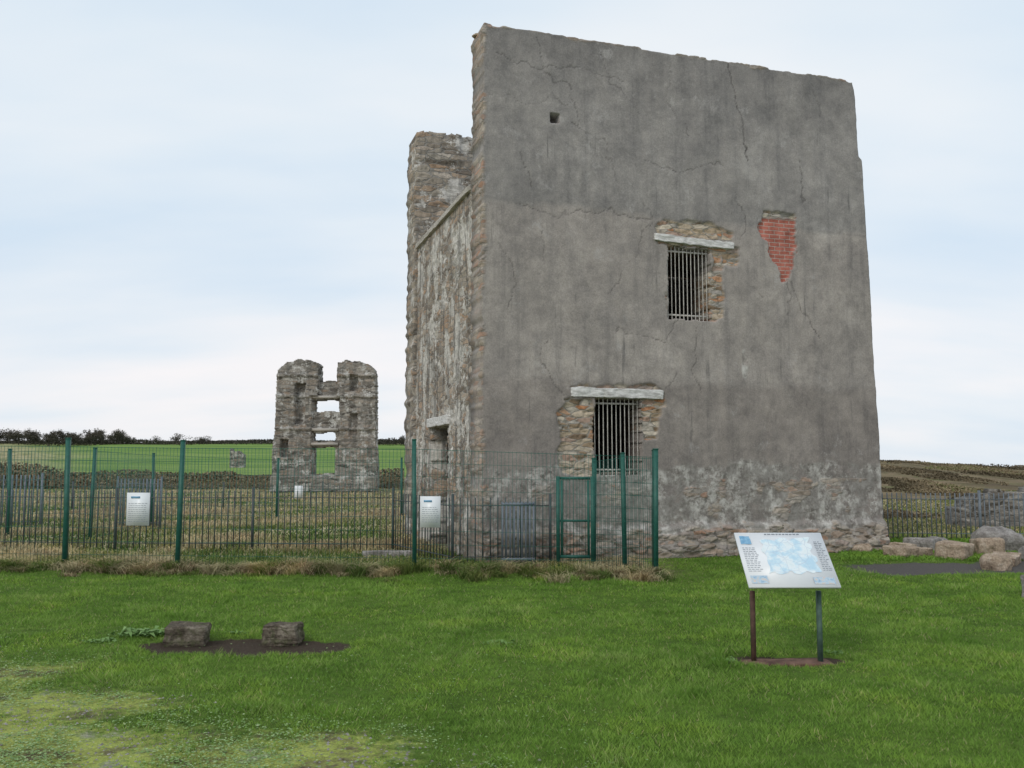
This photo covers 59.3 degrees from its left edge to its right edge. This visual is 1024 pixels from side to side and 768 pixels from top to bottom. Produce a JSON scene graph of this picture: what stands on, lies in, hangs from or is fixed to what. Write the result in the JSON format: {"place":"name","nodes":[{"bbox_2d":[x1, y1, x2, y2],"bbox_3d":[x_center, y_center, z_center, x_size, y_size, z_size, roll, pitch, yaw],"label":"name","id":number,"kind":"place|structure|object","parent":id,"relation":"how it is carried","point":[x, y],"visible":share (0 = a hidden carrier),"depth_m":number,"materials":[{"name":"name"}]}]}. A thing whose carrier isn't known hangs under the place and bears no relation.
{"place":"outdoors","nodes":[
{"label":"outdoors","id":0,"kind":"place"},
{"bbox_2d":[0,648,586,767],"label":"grit","id":1,"kind":"object","parent":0,"point":[118,763],"visible":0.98,"depth_m":5.19,"materials":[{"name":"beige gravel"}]},
{"bbox_2d":[0,443,1023,767],"bbox_3d":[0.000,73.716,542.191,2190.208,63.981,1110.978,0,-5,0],"label":"ground","id":2,"kind":"structure","parent":0,"point":[248,647],"depth_m":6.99,"materials":[{"name":"green plant"}]},
{"bbox_2d":[0,433,17,440],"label":"tree","id":3,"kind":"object","parent":2,"relation":"on","point":[8,437],"visible":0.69,"depth_m":242.65,"materials":[{"name":"green plant"}]},
{"bbox_2d":[8,430,23,444],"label":"tree","id":4,"kind":"object","parent":2,"relation":"on","point":[16,435],"visible":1,"depth_m":235.64,"materials":[{"name":"green plant"}]},
{"bbox_2d":[1,473,43,525],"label":"iron railing","id":5,"kind":"object","parent":2,"relation":"on","point":[41,498],"visible":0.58,"depth_m":23.51,"materials":[{"name":"grey metal"}]},
{"bbox_2d":[13,431,34,443],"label":"tree","id":6,"kind":"object","parent":2,"relation":"on","point":[26,435],"visible":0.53,"depth_m":242.08,"materials":[{"name":"green plant"}]},
{"bbox_2d":[24,428,37,440],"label":"tree","id":7,"kind":"object","parent":2,"relation":"on","point":[29,431],"visible":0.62,"depth_m":245.15,"materials":[{"name":"green plant"}]},
{"bbox_2d":[28,434,41,444],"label":"tree","id":8,"kind":"object","parent":2,"relation":"on","point":[35,437],"visible":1,"depth_m":237.92,"materials":[{"name":"green plant"}]},
{"bbox_2d":[23,432,61,445],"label":"tree","id":9,"kind":"object","parent":2,"relation":"on","point":[55,437],"visible":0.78,"depth_m":237.04,"materials":[{"name":"green plant"}]},
{"bbox_2d":[42,436,55,445],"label":"tree","id":10,"kind":"object","parent":2,"relation":"on","point":[46,440],"visible":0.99,"depth_m":233.22,"materials":[{"name":"green plant"}]},
{"bbox_2d":[48,430,64,441],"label":"tree","id":11,"kind":"object","parent":2,"relation":"on","point":[56,434],"visible":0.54,"depth_m":246.97,"materials":[{"name":"green plant"}]},
{"bbox_2d":[54,428,63,440],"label":"tree","id":12,"kind":"object","parent":2,"relation":"on","point":[60,433],"visible":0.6,"depth_m":246.85,"materials":[{"name":"green plant"}]},
{"bbox_2d":[64,432,75,441],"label":"tree","id":13,"kind":"object","parent":2,"relation":"on","point":[70,435],"visible":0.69,"depth_m":233.87,"materials":[{"name":"green plant"}]},
{"bbox_2d":[82,435,92,445],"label":"tree","id":14,"kind":"object","parent":2,"relation":"on","point":[89,438],"visible":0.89,"depth_m":233.49,"materials":[{"name":"green plant"}]},
{"bbox_2d":[73,432,105,442],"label":"tree","id":15,"kind":"object","parent":2,"relation":"on","point":[89,435],"visible":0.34,"depth_m":236.98,"materials":[{"name":"green plant"}]},
{"bbox_2d":[83,434,106,445],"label":"tree","id":16,"kind":"object","parent":2,"relation":"on","point":[91,439],"visible":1,"depth_m":233.86,"materials":[{"name":"green plant"}]},
{"bbox_2d":[88,431,102,444],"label":"tree","id":17,"kind":"object","parent":2,"relation":"on","point":[98,438],"visible":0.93,"depth_m":235.29,"materials":[{"name":"green plant"}]},
{"bbox_2d":[75,637,116,643],"bbox_3d":[-3.752,2.324,8.161,0.379,0.040,0.216,-1,-5,12],"label":"weed plant","id":18,"kind":"object","parent":2,"relation":"on","point":[102,640],"visible":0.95,"depth_m":8.16,"materials":[{"name":"green plant"}]},
{"bbox_2d":[93,428,104,442],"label":"tree","id":19,"kind":"object","parent":2,"relation":"on","point":[94,430],"visible":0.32,"depth_m":247.27,"materials":[{"name":"green plant"}]},
{"bbox_2d":[106,429,123,443],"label":"tree","id":20,"kind":"object","parent":2,"relation":"on","point":[118,433],"visible":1,"depth_m":234.91,"materials":[{"name":"green plant"}]},
{"bbox_2d":[122,435,131,443],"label":"tree","id":21,"kind":"object","parent":2,"relation":"on","point":[126,438],"visible":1,"depth_m":234.74,"materials":[{"name":"green plant"}]},
{"bbox_2d":[108,625,164,636],"bbox_3d":[-3.471,2.317,8.437,0.597,0.062,0.402,2,-6,-22],"label":"weed plant","id":22,"kind":"object","parent":2,"relation":"on","point":[137,631],"visible":0.95,"depth_m":8.38,"materials":[{"name":"green plant"}]},
{"bbox_2d":[117,476,162,527],"bbox_3d":[-9.500,3.040,22.920,1.268,1.377,0.052,-1,-5,9],"label":"iron railing","id":23,"kind":"object","parent":2,"relation":"on","point":[161,490],"visible":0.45,"depth_m":22.91,"materials":[{"name":"grey metal"}]},
{"bbox_2d":[171,433,188,440],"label":"tree","id":24,"kind":"object","parent":2,"relation":"on","point":[179,436],"visible":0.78,"depth_m":249.83,"materials":[{"name":"green plant"}]},
{"bbox_2d":[162,621,211,646],"bbox_3d":[-2.972,2.300,8.243,0.390,0.225,0.282,3,-4,-8],"label":"stone block","id":25,"kind":"object","parent":2,"relation":"on","point":[186,633],"depth_m":8.13,"materials":[{"name":"grey stone"}]},
{"bbox_2d":[0,487,394,550],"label":"iron railing","id":26,"kind":"object","parent":2,"relation":"on","point":[252,543],"visible":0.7,"depth_m":16.91,"materials":[{"name":"black metal"}]},
{"bbox_2d":[0,447,402,539],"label":"fence","id":27,"kind":"object","parent":2,"relation":"on","point":[93,477],"visible":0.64,"depth_m":21.49,"materials":[{"name":"green metal"}]},
{"bbox_2d":[188,436,214,441],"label":"tree","id":28,"kind":"object","parent":2,"relation":"on","point":[209,439],"visible":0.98,"depth_m":239.71,"materials":[{"name":"green plant"}]},
{"bbox_2d":[0,461,404,489],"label":"scrub","id":29,"kind":"object","parent":2,"relation":"on","point":[228,477],"visible":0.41,"depth_m":64.39,"materials":[{"name":"plant"}]},
{"bbox_2d":[0,438,404,445],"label":"hedge","id":30,"kind":"object","parent":2,"relation":"on","point":[188,442],"visible":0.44,"depth_m":241.53,"materials":[{"name":"green plant"}]},
{"bbox_2d":[71,481,399,509],"bbox_3d":[-9.583,4.111,33.051,12.887,1.090,0.477,0,-5,-4],"label":"iron railing","id":31,"kind":"object","parent":2,"relation":"on","point":[305,486],"visible":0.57,"depth_m":32.83,"materials":[{"name":"black metal"}]},
{"bbox_2d":[295,486,302,496],"bbox_3d":[-7.750,3.924,32.680,0.300,0.460,0.008,0,-5,0],"label":"notice sign","id":32,"kind":"object","parent":31,"relation":"attached to","point":[297,488],"visible":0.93,"depth_m":32.68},
{"bbox_2d":[229,449,245,467],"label":"stone stump","id":33,"kind":"object","parent":2,"relation":"on","point":[233,461],"visible":0.77,"depth_m":102.60,"materials":[{"name":"grey stone"}]},
{"bbox_2d":[230,629,247,634],"bbox_3d":[-2.608,2.361,8.575,0.228,0.027,0.156,-2,-6,22],"label":"weed plant","id":34,"kind":"object","parent":2,"relation":"on","point":[238,631],"visible":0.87,"depth_m":8.55,"materials":[{"name":"green plant"}]},
{"bbox_2d":[261,621,304,646],"bbox_3d":[-2.105,2.306,8.305,0.364,0.219,0.282,-3,-6,8],"label":"stone block","id":35,"kind":"object","parent":2,"relation":"on","point":[286,634],"depth_m":8.19,"materials":[{"name":"grey stone"}]},
{"bbox_2d":[269,359,379,491],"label":"ruined engine house","id":36,"kind":"structure","parent":2,"relation":"on","point":[302,389],"depth_m":55.04,"materials":[{"name":"stone"}]},
{"bbox_2d":[0,486,649,572],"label":"rough grass","id":37,"kind":"structure","parent":2,"relation":"on","point":[606,560],"depth_m":19.89,"materials":[{"name":"green plant"}]},
{"bbox_2d":[0,626,656,767],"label":"clover patch","id":38,"kind":"object","parent":2,"relation":"on","point":[59,736],"visible":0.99,"depth_m":5.19,"materials":[{"name":"green plant"}]},
{"bbox_2d":[0,438,658,573],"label":"fence","id":39,"kind":"object","parent":2,"relation":"on","point":[65,540],"visible":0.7,"depth_m":13.36,"materials":[{"name":"green metal"}]},
{"bbox_2d":[126,493,149,525],"bbox_3d":[-5.620,1.879,13.525,0.360,0.490,0.010,0,-5,5],"label":"notice sign","id":40,"kind":"object","parent":39,"relation":"attached to","point":[138,510],"visible":1,"depth_m":13.52,"materials":[{"name":"white metal"}]},
{"bbox_2d":[420,496,440,527],"bbox_3d":[-1.190,1.861,13.105,0.300,0.450,0.010,0,-5,5],"label":"notice sign","id":41,"kind":"object","parent":39,"relation":"attached to","point":[430,509],"visible":1,"depth_m":13.10,"materials":[{"name":"white metal"}]},
{"bbox_2d":[0,553,676,583],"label":"tussock grass","id":42,"kind":"structure","parent":2,"relation":"on","point":[474,572],"depth_m":12.98,"materials":[{"name":"plant"}]},
{"bbox_2d":[363,550,411,557],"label":"stone kerb","id":43,"kind":"structure","parent":2,"relation":"on","point":[385,552],"depth_m":15.70,"materials":[{"name":"grey stone"}]},
{"bbox_2d":[391,490,551,563],"bbox_3d":[-1.109,2.431,15.180,3.549,1.208,1.148,-4,-6,36],"label":"iron railing","id":44,"kind":"object","parent":2,"relation":"on","point":[452,505],"visible":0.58,"depth_m":14.59,"materials":[{"name":"black metal"}]},
{"bbox_2d":[483,639,515,644],"bbox_3d":[-0.113,2.303,8.047,0.299,0.031,0.187,0,-5,0],"label":"weed plant","id":45,"kind":"object","parent":2,"relation":"on","point":[501,641],"visible":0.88,"depth_m":8.02,"materials":[{"name":"green plant"}]},
{"bbox_2d":[501,502,534,561],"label":"metal gate","id":46,"kind":"structure","parent":2,"relation":"on","point":[521,504],"depth_m":14.22,"materials":[{"name":"metal"}]},
{"bbox_2d":[556,476,595,565],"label":"pedestrian gate","id":47,"kind":"structure","parent":2,"relation":"on","point":[560,497],"depth_m":14.23,"materials":[{"name":"green metal"}]},
{"bbox_2d":[591,449,652,568],"bbox_3d":[1.675,1.973,13.658,0.124,1.929,1.738,3,-6,-27],"label":"fence","id":48,"kind":"object","parent":2,"relation":"on","point":[623,514],"visible":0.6,"depth_m":13.61,"materials":[{"name":"green metal"}]},
{"bbox_2d":[404,23,889,563],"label":"engine house","id":49,"kind":"structure","parent":2,"relation":"on","point":[614,251],"depth_m":16.17,"materials":[{"name":"stone"}]},
{"bbox_2d":[447,431,448,477],"bbox_3d":[-1.064,2.040,17.661,0.075,2.300,1.500,2,-5,-18],"label":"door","id":50,"kind":"structure","parent":49,"relation":"in","point":[447,431],"depth_m":18.37,"materials":[{"name":"grey metal"}]},
{"bbox_2d":[734,533,840,666],"bbox_3d":[2.280,1.803,7.499,0.765,1.083,0.472,0,-5,0],"label":"information board","id":51,"kind":"object","parent":2,"relation":"on","point":[785,560],"visible":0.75,"depth_m":7.46,"materials":[{"name":"metal"}]},
{"bbox_2d":[824,650,849,654],"bbox_3d":[2.784,2.300,7.726,0.256,0.026,0.165,0,-5,0],"label":"weed plant","id":52,"kind":"object","parent":2,"relation":"on","point":[834,651],"visible":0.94,"depth_m":7.71,"materials":[{"name":"green plant"}]},
{"bbox_2d":[852,543,871,551],"bbox_3d":[6.434,3.022,16.602,0.406,0.175,0.320,-2,-3,25],"label":"boulder","id":53,"kind":"object","parent":2,"relation":"on","point":[863,547],"visible":0.66,"depth_m":16.48,"materials":[{"name":"beige stone"}]},
{"bbox_2d":[889,542,916,545],"bbox_3d":[7.253,3.036,16.695,0.328,0.202,0.448,8,-9,-39],"label":"boulder","id":54,"kind":"object","parent":2,"relation":"on","point":[899,543],"visible":0.32,"depth_m":16.59,"materials":[{"name":"beige stone"}]},
{"bbox_2d":[882,545,933,556],"bbox_3d":[6.950,2.954,15.798,0.785,0.238,0.522,6,-7,-25],"label":"boulder","id":55,"kind":"object","parent":2,"relation":"on","point":[900,550],"visible":0.77,"depth_m":15.61,"materials":[{"name":"beige stone"}]},
{"bbox_2d":[903,537,941,550],"bbox_3d":[7.750,3.033,16.995,0.438,0.272,0.626,8,-12,-38],"label":"boulder","id":56,"kind":"object","parent":2,"relation":"on","point":[927,542],"visible":0.43,"depth_m":16.82,"materials":[{"name":"grey stone"}]},
{"bbox_2d":[929,536,946,539],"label":"boulder","id":57,"kind":"object","parent":2,"relation":"on","point":[942,538],"visible":0.15,"depth_m":17.62,"materials":[{"name":"grey stone"}]},
{"bbox_2d":[880,459,1023,519],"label":"heather","id":58,"kind":"object","parent":2,"relation":"on","point":[975,469],"visible":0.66,"depth_m":54.97,"materials":[{"name":"brown plant"}]},
{"bbox_2d":[882,490,1023,537],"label":"iron railing","id":59,"kind":"object","parent":2,"relation":"on","point":[979,499],"visible":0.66,"depth_m":19.34,"materials":[{"name":"grey metal"}]},
{"bbox_2d":[883,497,1023,539],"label":"moor grass","id":60,"kind":"structure","parent":2,"relation":"on","point":[924,520],"depth_m":24.29,"materials":[{"name":"green plant"}]},
{"bbox_2d":[934,540,973,559],"bbox_3d":[7.620,2.880,15.502,0.525,0.337,0.759,0,-4,39],"label":"boulder","id":61,"kind":"object","parent":2,"relation":"on","point":[954,549],"visible":0.76,"depth_m":15.26,"materials":[{"name":"beige stone"}]},
{"bbox_2d":[945,486,1023,527],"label":"ruined stone wall","id":62,"kind":"structure","parent":2,"relation":"on","point":[1020,490],"depth_m":22.93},
{"bbox_2d":[969,537,1005,553],"bbox_3d":[8.453,2.908,16.000,0.482,0.352,0.681,-4,-9,12],"label":"boulder","id":63,"kind":"object","parent":2,"relation":"on","point":[987,545],"visible":0.54,"depth_m":15.71,"materials":[{"name":"beige stone"}]},
{"bbox_2d":[979,553,1012,570],"bbox_3d":[7.546,2.775,14.018,0.391,0.261,0.439,1,-5,-13],"label":"boulder","id":64,"kind":"object","parent":2,"relation":"on","point":[992,562],"visible":0.94,"depth_m":13.87,"materials":[{"name":"beige stone"}]},
{"bbox_2d":[970,525,1023,551],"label":"boulder","id":65,"kind":"object","parent":2,"relation":"on","point":[1013,539],"visible":0.52,"depth_m":16.46,"materials":[{"name":"grey stone"}]},
{"bbox_2d":[991,551,1021,566],"bbox_3d":[8.049,2.869,14.701,0.425,0.214,0.619,0,-1,38],"label":"boulder","id":66,"kind":"object","parent":2,"relation":"on","point":[1015,558],"visible":0.37,"depth_m":14.65,"materials":[{"name":"beige stone"}]},
{"bbox_2d":[1018,546,1023,560],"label":"boulder","id":67,"kind":"object","parent":2,"relation":"on","point":[1021,550],"visible":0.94,"depth_m":15.12,"materials":[{"name":"stone"}]},
{"bbox_2d":[1020,575,1023,597],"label":"squared stone","id":68,"kind":"object","parent":2,"relation":"on","point":[1022,579],"visible":0.89,"depth_m":10.85,"materials":[{"name":"grey stone"}]},
{"bbox_2d":[0,0,1023,466],"label":"sky","id":69,"kind":"structure","parent":0,"point":[200,199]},
{"bbox_2d":[839,532,1022,561],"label":"bank grass","id":70,"kind":"structure","parent":0,"point":[876,553],"depth_m":15.50,"materials":[{"name":"green plant"}]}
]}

